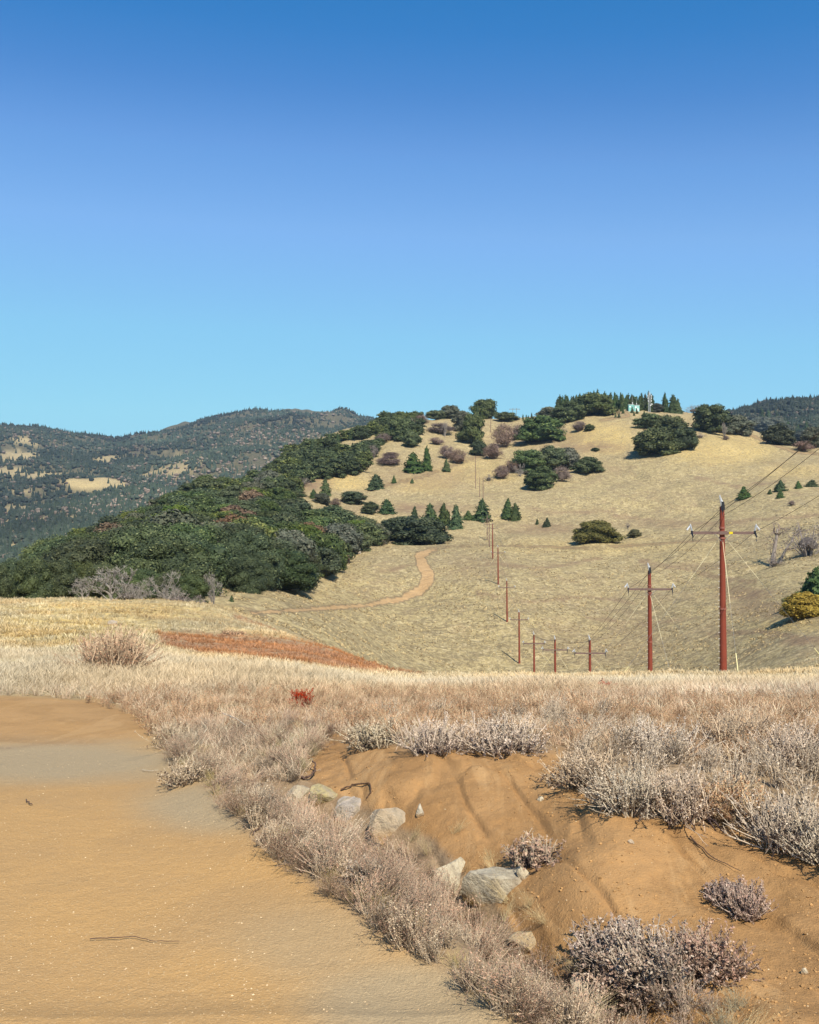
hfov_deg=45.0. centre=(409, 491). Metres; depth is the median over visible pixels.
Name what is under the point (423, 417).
shrub
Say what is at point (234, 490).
oak tree
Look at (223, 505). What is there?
oak tree
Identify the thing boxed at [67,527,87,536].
oak tree
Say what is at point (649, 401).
telecom mast
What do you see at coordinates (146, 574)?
oak tree
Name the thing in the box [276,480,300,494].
oak tree
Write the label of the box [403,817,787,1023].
ditch grass
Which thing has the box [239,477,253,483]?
oak tree
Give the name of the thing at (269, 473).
oak tree
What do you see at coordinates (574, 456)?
oak tree
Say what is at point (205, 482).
oak tree
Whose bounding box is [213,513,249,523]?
oak tree
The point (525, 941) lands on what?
rock
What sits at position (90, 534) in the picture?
oak tree
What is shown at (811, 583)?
conifer tree
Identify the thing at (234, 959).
road grit
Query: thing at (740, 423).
oak tree
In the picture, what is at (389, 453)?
shrub
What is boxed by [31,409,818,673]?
hillside
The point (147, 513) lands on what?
oak tree
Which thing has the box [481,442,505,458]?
shrub
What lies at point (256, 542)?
oak tree
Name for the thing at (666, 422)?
oak tree
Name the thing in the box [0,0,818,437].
sky
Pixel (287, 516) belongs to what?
oak tree
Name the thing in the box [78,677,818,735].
brush
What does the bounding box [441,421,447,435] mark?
bare tree
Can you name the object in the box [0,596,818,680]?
meadow grass
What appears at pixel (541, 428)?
oak tree
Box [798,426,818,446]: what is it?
oak tree
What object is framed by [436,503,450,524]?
conifer tree
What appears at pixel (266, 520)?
oak tree
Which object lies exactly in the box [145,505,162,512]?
oak tree
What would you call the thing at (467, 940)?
verge sage
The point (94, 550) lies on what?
oak tree
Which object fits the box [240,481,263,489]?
oak tree
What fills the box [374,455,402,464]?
shrub
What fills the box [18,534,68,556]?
oak tree
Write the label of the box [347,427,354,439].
conifer tree
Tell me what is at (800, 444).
shrub
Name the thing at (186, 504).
oak tree
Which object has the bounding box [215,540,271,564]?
oak tree
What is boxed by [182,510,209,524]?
oak tree
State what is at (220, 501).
oak tree
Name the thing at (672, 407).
conifer tree
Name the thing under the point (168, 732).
shrub
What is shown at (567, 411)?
oak tree
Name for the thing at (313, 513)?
oak tree
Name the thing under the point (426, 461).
conifer tree
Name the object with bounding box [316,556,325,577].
oak tree
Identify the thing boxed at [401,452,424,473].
conifer tree
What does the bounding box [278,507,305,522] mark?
oak tree
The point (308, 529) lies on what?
oak tree
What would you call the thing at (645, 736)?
shrub
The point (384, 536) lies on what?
oak tree
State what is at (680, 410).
conifer tree
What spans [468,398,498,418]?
oak tree
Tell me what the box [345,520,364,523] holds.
oak tree
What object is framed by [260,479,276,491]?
oak tree
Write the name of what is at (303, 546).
oak tree
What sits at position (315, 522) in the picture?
oak tree
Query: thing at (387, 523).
oak tree
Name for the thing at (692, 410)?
shrub
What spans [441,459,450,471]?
conifer tree
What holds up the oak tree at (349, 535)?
on the hillside
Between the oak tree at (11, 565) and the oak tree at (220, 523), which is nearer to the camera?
the oak tree at (11, 565)
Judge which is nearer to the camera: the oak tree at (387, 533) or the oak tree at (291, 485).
the oak tree at (387, 533)
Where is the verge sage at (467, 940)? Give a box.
[162,710,510,962]
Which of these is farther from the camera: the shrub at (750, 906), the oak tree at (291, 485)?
the oak tree at (291, 485)
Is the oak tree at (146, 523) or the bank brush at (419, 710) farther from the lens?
the oak tree at (146, 523)
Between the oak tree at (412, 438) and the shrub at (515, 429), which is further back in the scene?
the shrub at (515, 429)
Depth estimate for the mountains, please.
2791.44 m
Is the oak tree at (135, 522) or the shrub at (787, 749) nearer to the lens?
the shrub at (787, 749)
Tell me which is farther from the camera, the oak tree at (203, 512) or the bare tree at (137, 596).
the oak tree at (203, 512)
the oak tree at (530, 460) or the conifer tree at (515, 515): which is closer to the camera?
the conifer tree at (515, 515)
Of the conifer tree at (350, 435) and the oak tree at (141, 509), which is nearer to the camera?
the oak tree at (141, 509)
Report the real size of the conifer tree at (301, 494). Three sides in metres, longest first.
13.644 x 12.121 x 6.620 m
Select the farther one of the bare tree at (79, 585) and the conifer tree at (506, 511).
the conifer tree at (506, 511)
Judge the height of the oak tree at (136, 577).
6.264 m
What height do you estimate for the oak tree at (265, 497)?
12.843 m
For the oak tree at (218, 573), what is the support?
on the hillside
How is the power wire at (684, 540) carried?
attached to the power pole at (722, 638)
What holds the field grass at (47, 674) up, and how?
on the ground at (492, 804)
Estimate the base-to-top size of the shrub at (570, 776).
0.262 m
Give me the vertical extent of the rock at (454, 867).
0.286 m
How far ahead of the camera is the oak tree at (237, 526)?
238.84 m
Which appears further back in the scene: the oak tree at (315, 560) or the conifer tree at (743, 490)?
the conifer tree at (743, 490)
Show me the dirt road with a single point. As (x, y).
(111, 772)
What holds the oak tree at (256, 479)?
on the hillside
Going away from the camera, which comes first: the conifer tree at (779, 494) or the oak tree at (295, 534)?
the oak tree at (295, 534)
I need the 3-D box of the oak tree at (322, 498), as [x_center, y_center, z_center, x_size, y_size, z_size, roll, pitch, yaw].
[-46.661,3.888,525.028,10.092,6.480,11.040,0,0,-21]
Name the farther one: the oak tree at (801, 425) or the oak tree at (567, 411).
the oak tree at (801, 425)
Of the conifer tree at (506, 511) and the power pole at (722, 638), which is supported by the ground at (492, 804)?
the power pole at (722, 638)
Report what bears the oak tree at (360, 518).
on the hillside
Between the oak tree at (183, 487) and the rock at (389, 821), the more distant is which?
the oak tree at (183, 487)
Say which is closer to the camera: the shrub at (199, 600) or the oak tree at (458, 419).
the shrub at (199, 600)
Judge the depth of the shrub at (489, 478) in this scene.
617.52 m
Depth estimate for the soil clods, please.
4.27 m
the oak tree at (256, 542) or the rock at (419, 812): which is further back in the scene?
the oak tree at (256, 542)
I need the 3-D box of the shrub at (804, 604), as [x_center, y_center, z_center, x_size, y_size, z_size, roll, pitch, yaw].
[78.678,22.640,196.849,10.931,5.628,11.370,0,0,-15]
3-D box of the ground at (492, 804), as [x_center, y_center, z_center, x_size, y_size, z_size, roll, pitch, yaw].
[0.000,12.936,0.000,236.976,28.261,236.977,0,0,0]
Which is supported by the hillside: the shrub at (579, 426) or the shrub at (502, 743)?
the shrub at (579, 426)
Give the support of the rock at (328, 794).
on the ground at (492, 804)
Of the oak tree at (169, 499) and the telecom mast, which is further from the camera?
the telecom mast
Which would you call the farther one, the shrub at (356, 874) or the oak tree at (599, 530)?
the oak tree at (599, 530)
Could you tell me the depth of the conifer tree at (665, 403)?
864.26 m
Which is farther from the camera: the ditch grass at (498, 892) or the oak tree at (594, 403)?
the oak tree at (594, 403)
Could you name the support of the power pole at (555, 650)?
on the hillside
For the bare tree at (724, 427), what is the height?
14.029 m
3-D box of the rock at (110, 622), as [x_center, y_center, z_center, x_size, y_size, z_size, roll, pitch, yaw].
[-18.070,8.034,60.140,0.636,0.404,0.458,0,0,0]
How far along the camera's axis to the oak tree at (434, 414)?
850.07 m
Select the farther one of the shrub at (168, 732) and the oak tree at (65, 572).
the oak tree at (65, 572)
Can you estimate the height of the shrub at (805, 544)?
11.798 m
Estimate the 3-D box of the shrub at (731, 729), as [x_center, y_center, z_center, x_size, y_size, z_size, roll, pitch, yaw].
[2.480,1.693,7.138,0.885,0.443,1.184,0,0,18]
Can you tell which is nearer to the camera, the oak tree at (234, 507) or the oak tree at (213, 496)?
the oak tree at (234, 507)
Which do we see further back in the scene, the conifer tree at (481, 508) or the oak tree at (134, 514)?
the conifer tree at (481, 508)
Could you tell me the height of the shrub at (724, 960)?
0.194 m
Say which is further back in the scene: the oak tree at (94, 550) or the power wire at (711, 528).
the oak tree at (94, 550)
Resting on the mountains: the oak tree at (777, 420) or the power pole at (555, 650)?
the oak tree at (777, 420)
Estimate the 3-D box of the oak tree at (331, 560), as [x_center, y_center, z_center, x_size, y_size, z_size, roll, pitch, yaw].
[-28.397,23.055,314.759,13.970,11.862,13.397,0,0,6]
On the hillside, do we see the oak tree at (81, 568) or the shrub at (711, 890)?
the oak tree at (81, 568)
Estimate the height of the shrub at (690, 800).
0.329 m
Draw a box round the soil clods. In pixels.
[308,734,818,1023]
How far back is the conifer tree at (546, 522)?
485.64 m
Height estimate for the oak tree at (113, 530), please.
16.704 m
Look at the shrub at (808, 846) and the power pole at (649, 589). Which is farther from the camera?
the power pole at (649, 589)
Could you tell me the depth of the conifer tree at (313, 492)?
541.45 m
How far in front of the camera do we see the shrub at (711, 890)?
4.20 m
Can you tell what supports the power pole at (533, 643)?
on the hillside
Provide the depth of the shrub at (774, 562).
303.22 m
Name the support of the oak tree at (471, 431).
on the hillside
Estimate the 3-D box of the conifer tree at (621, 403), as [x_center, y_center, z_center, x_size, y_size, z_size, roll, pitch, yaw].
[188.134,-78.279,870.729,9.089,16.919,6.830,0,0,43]
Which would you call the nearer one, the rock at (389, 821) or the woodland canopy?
the rock at (389, 821)
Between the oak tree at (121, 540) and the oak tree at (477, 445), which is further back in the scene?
the oak tree at (477, 445)
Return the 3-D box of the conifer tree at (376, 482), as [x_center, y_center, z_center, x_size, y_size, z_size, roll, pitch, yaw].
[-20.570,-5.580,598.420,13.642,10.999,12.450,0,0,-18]
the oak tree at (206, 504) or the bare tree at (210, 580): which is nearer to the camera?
the bare tree at (210, 580)
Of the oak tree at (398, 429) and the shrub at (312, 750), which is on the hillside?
the oak tree at (398, 429)
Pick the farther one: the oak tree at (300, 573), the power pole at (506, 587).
the power pole at (506, 587)
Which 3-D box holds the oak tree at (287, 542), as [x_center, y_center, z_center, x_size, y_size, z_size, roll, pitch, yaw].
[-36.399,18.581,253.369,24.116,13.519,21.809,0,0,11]
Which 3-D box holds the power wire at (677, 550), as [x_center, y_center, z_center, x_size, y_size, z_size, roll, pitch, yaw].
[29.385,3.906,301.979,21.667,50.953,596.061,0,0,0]
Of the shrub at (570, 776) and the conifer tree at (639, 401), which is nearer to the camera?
the shrub at (570, 776)
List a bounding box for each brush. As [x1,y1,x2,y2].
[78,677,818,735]
[152,705,666,1023]
[322,692,818,823]
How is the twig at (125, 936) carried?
on the dirt road
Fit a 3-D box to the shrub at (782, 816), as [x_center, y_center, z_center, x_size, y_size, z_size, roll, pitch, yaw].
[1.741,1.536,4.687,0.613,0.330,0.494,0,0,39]
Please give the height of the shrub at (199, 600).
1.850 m
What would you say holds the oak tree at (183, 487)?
on the hillside
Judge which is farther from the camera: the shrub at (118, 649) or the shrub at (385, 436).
the shrub at (385, 436)
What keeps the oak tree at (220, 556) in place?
on the hillside
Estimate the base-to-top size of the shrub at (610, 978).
0.145 m
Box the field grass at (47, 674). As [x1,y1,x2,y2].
[0,646,818,782]
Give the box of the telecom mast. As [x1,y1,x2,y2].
[648,392,651,411]
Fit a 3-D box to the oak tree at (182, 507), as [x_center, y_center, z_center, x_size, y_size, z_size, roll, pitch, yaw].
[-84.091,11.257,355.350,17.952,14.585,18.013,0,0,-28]
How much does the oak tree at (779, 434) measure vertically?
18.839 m
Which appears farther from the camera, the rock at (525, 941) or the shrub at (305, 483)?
the shrub at (305, 483)
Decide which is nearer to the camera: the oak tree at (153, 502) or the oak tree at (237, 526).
the oak tree at (237, 526)
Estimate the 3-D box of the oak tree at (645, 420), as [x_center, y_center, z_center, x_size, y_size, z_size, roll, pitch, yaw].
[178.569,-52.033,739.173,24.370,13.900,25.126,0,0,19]
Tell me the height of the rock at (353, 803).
0.209 m
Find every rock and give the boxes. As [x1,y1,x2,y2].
[107,620,117,624]
[287,785,309,797]
[309,783,337,805]
[334,796,360,822]
[368,807,404,844]
[416,804,423,817]
[430,857,464,897]
[460,867,521,907]
[506,931,535,952]
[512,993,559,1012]
[516,866,529,880]
[570,976,595,999]
[801,968,808,974]
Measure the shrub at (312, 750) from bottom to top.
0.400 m
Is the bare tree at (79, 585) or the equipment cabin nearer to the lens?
the bare tree at (79, 585)
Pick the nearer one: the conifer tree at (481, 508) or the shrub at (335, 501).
the conifer tree at (481, 508)
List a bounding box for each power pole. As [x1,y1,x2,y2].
[471,520,503,546]
[474,523,510,558]
[475,456,475,488]
[475,545,518,586]
[481,578,532,621]
[488,609,548,663]
[516,632,545,672]
[541,636,569,673]
[572,635,605,673]
[594,563,710,671]
[624,495,818,671]
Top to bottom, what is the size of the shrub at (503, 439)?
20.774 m
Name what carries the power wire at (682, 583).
attached to the power pole at (722, 638)
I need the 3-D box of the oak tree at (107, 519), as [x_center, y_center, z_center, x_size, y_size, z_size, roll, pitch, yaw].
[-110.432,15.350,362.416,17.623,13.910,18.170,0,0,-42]
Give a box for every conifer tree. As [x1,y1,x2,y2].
[294,486,306,496]
[307,489,316,498]
[309,438,314,449]
[319,478,331,495]
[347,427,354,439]
[364,474,384,489]
[377,499,397,513]
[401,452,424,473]
[409,507,417,516]
[421,446,432,470]
[422,503,436,519]
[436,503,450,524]
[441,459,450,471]
[448,505,463,529]
[463,511,473,520]
[471,498,492,522]
[501,498,512,519]
[508,503,521,520]
[541,517,550,526]
[612,392,617,408]
[619,393,624,409]
[623,394,628,409]
[637,395,643,410]
[644,390,653,411]
[660,392,668,412]
[668,394,678,413]
[676,399,684,413]
[736,486,750,499]
[772,479,788,491]
[776,490,784,497]
[793,481,802,488]
[795,566,818,594]
[804,479,818,486]
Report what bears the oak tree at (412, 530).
on the hillside
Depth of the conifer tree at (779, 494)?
454.82 m
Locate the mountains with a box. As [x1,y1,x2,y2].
[0,404,817,545]
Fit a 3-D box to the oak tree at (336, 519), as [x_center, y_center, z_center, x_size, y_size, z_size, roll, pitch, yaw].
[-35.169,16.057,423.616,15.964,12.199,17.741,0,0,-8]
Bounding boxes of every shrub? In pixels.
[43,623,165,669]
[115,580,146,599]
[134,716,191,748]
[156,754,218,789]
[169,590,193,601]
[191,594,205,602]
[218,629,246,636]
[252,717,328,773]
[288,688,314,707]
[299,477,313,484]
[325,713,423,752]
[330,497,342,504]
[337,853,397,888]
[370,445,378,457]
[373,433,391,441]
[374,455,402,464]
[382,452,399,455]
[390,710,484,756]
[416,415,428,422]
[428,422,455,433]
[428,437,445,444]
[438,444,453,458]
[446,448,466,463]
[448,709,551,758]
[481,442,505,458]
[484,474,494,480]
[489,421,514,446]
[491,464,510,478]
[500,827,565,871]
[501,458,521,471]
[509,423,520,439]
[535,739,626,794]
[554,466,574,481]
[564,912,666,972]
[570,760,674,821]
[572,420,585,431]
[572,941,667,1008]
[590,911,753,1021]
[600,711,725,760]
[636,760,740,846]
[645,917,764,988]
[652,403,663,412]
[684,770,797,836]
[685,405,696,412]
[691,692,815,749]
[700,873,748,905]
[714,875,778,923]
[718,787,818,856]
[736,715,818,771]
[765,556,784,566]
[769,802,818,865]
[778,591,818,618]
[780,522,818,556]
[791,440,814,450]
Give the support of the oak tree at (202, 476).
on the hillside
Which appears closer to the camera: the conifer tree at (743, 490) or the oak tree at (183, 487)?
the conifer tree at (743, 490)
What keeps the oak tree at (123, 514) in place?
on the hillside
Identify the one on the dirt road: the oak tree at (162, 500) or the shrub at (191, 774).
the shrub at (191, 774)
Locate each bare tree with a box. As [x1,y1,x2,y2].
[69,576,95,597]
[83,565,139,600]
[126,579,150,599]
[145,570,181,599]
[204,573,221,603]
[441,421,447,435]
[512,464,527,475]
[721,422,727,435]
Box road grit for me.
[0,735,809,1023]
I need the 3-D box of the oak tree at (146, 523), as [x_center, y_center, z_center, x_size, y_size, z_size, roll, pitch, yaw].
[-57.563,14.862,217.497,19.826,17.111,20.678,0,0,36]
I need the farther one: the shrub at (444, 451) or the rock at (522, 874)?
the shrub at (444, 451)
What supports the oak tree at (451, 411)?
on the hillside
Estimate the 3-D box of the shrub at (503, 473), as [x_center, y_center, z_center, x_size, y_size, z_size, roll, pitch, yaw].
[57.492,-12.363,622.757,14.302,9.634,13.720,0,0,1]
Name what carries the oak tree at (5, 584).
on the hillside
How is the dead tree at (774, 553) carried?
on the hillside
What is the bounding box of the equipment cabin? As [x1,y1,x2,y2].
[628,404,633,410]
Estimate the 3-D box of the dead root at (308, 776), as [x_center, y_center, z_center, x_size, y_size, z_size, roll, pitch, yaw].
[-0.654,1.862,6.589,0.082,0.070,0.264,0,0,14]
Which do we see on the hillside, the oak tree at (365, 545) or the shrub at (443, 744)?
the oak tree at (365, 545)
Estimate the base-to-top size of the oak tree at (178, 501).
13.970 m
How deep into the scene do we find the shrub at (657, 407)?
862.18 m
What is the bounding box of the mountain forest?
[0,394,818,564]
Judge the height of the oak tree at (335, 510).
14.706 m
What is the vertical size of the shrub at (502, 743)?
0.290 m
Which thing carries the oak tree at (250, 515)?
on the hillside
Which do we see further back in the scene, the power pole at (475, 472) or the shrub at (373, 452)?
the shrub at (373, 452)
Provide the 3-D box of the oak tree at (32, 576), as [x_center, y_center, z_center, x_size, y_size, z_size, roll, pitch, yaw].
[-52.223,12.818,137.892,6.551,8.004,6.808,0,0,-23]
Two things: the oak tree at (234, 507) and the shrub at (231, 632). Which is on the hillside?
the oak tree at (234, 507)
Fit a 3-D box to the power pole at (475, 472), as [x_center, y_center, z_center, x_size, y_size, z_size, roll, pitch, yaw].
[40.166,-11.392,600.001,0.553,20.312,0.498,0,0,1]
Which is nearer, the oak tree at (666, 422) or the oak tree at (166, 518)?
the oak tree at (166, 518)
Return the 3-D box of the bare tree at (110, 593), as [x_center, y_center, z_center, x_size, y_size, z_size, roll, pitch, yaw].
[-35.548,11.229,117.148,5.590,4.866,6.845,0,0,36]
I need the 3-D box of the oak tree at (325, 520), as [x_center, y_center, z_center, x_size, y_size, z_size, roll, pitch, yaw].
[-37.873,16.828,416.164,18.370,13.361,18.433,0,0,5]
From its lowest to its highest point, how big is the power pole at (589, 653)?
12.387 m
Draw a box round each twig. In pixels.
[90,936,170,941]
[690,836,740,870]
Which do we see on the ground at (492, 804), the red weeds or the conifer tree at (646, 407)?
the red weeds
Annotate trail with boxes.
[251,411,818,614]
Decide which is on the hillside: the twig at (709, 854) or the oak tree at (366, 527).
the oak tree at (366, 527)
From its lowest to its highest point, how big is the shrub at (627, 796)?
0.299 m
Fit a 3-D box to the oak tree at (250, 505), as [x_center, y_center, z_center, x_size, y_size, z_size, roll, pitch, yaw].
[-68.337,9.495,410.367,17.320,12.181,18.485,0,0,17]
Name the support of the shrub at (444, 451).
on the hillside
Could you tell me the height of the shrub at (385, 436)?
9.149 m
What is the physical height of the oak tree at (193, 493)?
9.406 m
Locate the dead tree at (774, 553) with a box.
[766,519,806,565]
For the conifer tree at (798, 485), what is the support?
on the hillside
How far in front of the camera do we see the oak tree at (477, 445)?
700.42 m
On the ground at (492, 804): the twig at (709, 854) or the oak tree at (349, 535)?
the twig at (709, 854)
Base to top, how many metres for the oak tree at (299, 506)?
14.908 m
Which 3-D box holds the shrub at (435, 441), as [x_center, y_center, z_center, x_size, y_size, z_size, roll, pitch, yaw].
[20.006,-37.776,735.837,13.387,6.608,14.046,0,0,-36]
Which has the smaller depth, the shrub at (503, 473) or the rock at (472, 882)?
the rock at (472, 882)
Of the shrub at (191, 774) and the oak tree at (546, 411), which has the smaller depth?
the shrub at (191, 774)
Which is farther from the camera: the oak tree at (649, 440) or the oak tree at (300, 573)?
the oak tree at (649, 440)
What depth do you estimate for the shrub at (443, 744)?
6.37 m
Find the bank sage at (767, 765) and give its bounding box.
[373,693,818,831]
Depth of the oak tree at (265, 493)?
475.08 m
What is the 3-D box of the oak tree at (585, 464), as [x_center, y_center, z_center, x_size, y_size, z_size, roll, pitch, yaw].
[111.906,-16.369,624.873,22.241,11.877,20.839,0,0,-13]
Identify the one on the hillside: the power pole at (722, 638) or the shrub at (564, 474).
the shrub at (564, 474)
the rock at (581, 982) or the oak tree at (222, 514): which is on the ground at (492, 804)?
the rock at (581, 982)
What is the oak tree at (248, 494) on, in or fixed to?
on the hillside
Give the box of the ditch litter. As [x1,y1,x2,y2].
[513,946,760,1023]
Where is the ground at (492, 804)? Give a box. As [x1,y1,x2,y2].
[0,598,818,1023]
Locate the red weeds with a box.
[154,615,421,673]
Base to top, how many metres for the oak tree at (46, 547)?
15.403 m
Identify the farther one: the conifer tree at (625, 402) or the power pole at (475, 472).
the conifer tree at (625, 402)
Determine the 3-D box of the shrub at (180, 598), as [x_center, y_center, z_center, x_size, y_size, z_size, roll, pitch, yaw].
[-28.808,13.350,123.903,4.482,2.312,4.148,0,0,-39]
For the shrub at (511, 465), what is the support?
on the hillside
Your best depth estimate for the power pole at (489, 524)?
409.82 m
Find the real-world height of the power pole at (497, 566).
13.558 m
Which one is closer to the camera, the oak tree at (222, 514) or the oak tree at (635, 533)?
the oak tree at (222, 514)
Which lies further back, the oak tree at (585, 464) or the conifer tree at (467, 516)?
the oak tree at (585, 464)
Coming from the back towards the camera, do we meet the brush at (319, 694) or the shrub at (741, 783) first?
the brush at (319, 694)
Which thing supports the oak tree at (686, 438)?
on the hillside
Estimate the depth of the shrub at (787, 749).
6.38 m
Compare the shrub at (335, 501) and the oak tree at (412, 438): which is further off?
the oak tree at (412, 438)
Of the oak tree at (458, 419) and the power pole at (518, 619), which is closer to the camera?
the power pole at (518, 619)
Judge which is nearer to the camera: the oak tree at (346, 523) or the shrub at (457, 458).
the oak tree at (346, 523)
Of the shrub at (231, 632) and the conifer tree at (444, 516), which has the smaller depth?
the shrub at (231, 632)
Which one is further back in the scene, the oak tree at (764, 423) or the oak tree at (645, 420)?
the oak tree at (764, 423)
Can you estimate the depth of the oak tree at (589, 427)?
739.77 m
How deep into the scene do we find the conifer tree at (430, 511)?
486.93 m
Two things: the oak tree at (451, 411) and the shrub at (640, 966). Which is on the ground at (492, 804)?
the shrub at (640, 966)
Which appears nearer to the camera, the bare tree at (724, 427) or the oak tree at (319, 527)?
the oak tree at (319, 527)
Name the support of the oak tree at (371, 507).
on the hillside
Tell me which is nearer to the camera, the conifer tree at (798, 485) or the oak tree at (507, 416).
the conifer tree at (798, 485)
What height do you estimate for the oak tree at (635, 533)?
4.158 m
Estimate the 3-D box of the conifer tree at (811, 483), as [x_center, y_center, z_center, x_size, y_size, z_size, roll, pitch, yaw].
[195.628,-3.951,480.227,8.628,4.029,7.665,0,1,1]
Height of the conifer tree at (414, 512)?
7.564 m
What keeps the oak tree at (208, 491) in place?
on the hillside
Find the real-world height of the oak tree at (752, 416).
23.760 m
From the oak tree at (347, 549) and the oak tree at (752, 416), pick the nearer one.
the oak tree at (347, 549)
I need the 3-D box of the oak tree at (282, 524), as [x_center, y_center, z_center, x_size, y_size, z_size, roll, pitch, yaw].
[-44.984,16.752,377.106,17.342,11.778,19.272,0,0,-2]
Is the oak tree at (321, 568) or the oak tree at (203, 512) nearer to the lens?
the oak tree at (321, 568)
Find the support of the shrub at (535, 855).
on the ground at (492, 804)
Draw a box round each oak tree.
[0,562,12,598]
[1,557,24,595]
[10,555,56,598]
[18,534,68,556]
[24,535,69,558]
[31,536,118,566]
[46,556,80,597]
[64,529,112,542]
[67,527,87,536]
[71,560,94,596]
[79,561,121,599]
[85,515,124,531]
[93,522,122,532]
[102,523,141,542]
[104,522,179,566]
[112,533,228,596]
[114,565,149,599]
[117,509,144,518]
[121,511,143,519]
[124,519,145,525]
[134,506,150,511]
[136,520,166,526]
[138,568,162,599]
[139,509,199,527]
[140,509,161,518]
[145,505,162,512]
[146,496,160,506]
[148,491,183,509]
[151,503,194,515]
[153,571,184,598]
[165,495,194,502]
[167,521,224,547]
[168,573,211,602]
[170,499,187,504]
[170,501,196,510]
[173,481,194,492]
[173,521,230,545]
[174,530,240,586]
[180,491,210,497]
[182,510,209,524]
[188,510,216,518]
[189,476,223,490]
[189,495,220,512]
[190,542,227,582]
[191,474,219,482]
[192,487,220,495]
[192,494,221,499]
[199,519,249,529]
[209,510,243,519]
[213,497,231,504]
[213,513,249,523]
[215,503,230,507]
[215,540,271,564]
[217,476,234,481]
[218,528,289,589]
[220,484,245,498]
[220,505,256,514]
[221,521,292,557]
[224,555,273,593]
[226,517,278,538]
[231,500,261,513]
[237,489,263,500]
[238,477,261,481]
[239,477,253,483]
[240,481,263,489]
[242,487,271,497]
[246,513,260,517]
[251,516,278,528]
[252,495,282,509]
[254,498,281,511]
[256,469,281,479]
[257,511,276,516]
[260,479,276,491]
[266,486,296,499]
[269,511,297,522]
[269,538,315,571]
[272,535,318,582]
[274,528,316,545]
[274,547,320,591]
[275,520,304,530]
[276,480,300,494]
[278,498,307,504]
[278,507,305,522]
[280,501,312,511]
[287,524,322,536]
[297,540,320,587]
[301,509,332,519]
[301,521,326,533]
[302,517,332,525]
[304,519,323,525]
[306,533,348,570]
[312,493,330,503]
[315,546,341,575]
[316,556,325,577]
[319,504,355,522]
[319,515,343,524]
[321,533,355,560]
[324,523,364,552]
[334,522,359,530]
[340,491,367,503]
[342,509,359,516]
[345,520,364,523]
[352,515,376,523]
[352,530,372,552]
[356,521,384,545]
[360,501,379,513]
[371,523,388,539]
[374,523,392,544]
[376,516,406,540]
[383,417,412,440]
[390,515,453,544]
[402,431,422,446]
[425,410,446,419]
[439,405,459,418]
[450,410,467,430]
[455,410,484,442]
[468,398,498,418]
[469,439,486,455]
[494,412,520,421]
[510,449,546,472]
[512,415,566,441]
[523,465,558,490]
[535,406,554,418]
[536,445,568,469]
[550,400,587,421]
[561,447,580,467]
[569,456,605,472]
[571,519,625,543]
[573,392,617,415]
[584,424,594,430]
[625,529,641,537]
[630,427,682,454]
[631,413,661,428]
[651,414,696,432]
[669,427,699,449]
[691,403,732,432]
[722,414,757,434]
[747,414,758,420]
[750,416,775,433]
[760,422,797,445]
[772,418,784,423]
[796,422,814,428]
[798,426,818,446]
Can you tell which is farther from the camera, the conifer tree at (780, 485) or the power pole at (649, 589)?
the conifer tree at (780, 485)
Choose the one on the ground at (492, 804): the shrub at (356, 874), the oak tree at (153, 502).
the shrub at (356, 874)
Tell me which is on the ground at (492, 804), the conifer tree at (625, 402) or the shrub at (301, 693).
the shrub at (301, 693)
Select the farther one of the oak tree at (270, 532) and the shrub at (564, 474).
the shrub at (564, 474)
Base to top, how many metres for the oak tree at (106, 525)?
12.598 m
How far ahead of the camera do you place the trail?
338.04 m
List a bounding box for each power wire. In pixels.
[476,432,818,653]
[476,434,818,642]
[477,459,817,652]
[593,449,818,642]
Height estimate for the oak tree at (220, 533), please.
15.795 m
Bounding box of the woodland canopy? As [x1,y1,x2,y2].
[154,410,426,517]
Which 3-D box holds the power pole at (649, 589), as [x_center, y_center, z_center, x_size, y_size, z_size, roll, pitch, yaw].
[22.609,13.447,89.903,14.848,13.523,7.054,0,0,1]
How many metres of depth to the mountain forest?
2530.51 m
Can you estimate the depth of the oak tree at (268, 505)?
427.74 m
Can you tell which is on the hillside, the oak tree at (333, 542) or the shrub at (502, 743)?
the oak tree at (333, 542)
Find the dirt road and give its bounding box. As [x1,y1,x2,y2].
[0,730,516,1023]
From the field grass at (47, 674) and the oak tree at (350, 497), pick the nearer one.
the field grass at (47, 674)
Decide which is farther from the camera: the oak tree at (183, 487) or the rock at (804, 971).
the oak tree at (183, 487)
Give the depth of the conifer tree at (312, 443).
735.52 m
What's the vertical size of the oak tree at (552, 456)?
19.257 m
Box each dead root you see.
[301,760,315,779]
[341,782,371,798]
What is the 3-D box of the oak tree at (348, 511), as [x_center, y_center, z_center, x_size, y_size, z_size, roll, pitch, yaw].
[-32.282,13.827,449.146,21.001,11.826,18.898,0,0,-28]
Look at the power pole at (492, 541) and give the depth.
369.83 m
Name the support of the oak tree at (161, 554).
on the hillside
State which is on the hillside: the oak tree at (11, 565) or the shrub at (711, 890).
the oak tree at (11, 565)
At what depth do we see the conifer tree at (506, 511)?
507.18 m
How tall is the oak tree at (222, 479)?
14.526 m
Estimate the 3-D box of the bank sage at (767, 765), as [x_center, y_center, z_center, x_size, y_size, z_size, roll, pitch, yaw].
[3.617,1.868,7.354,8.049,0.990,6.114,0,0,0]
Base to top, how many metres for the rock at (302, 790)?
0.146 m

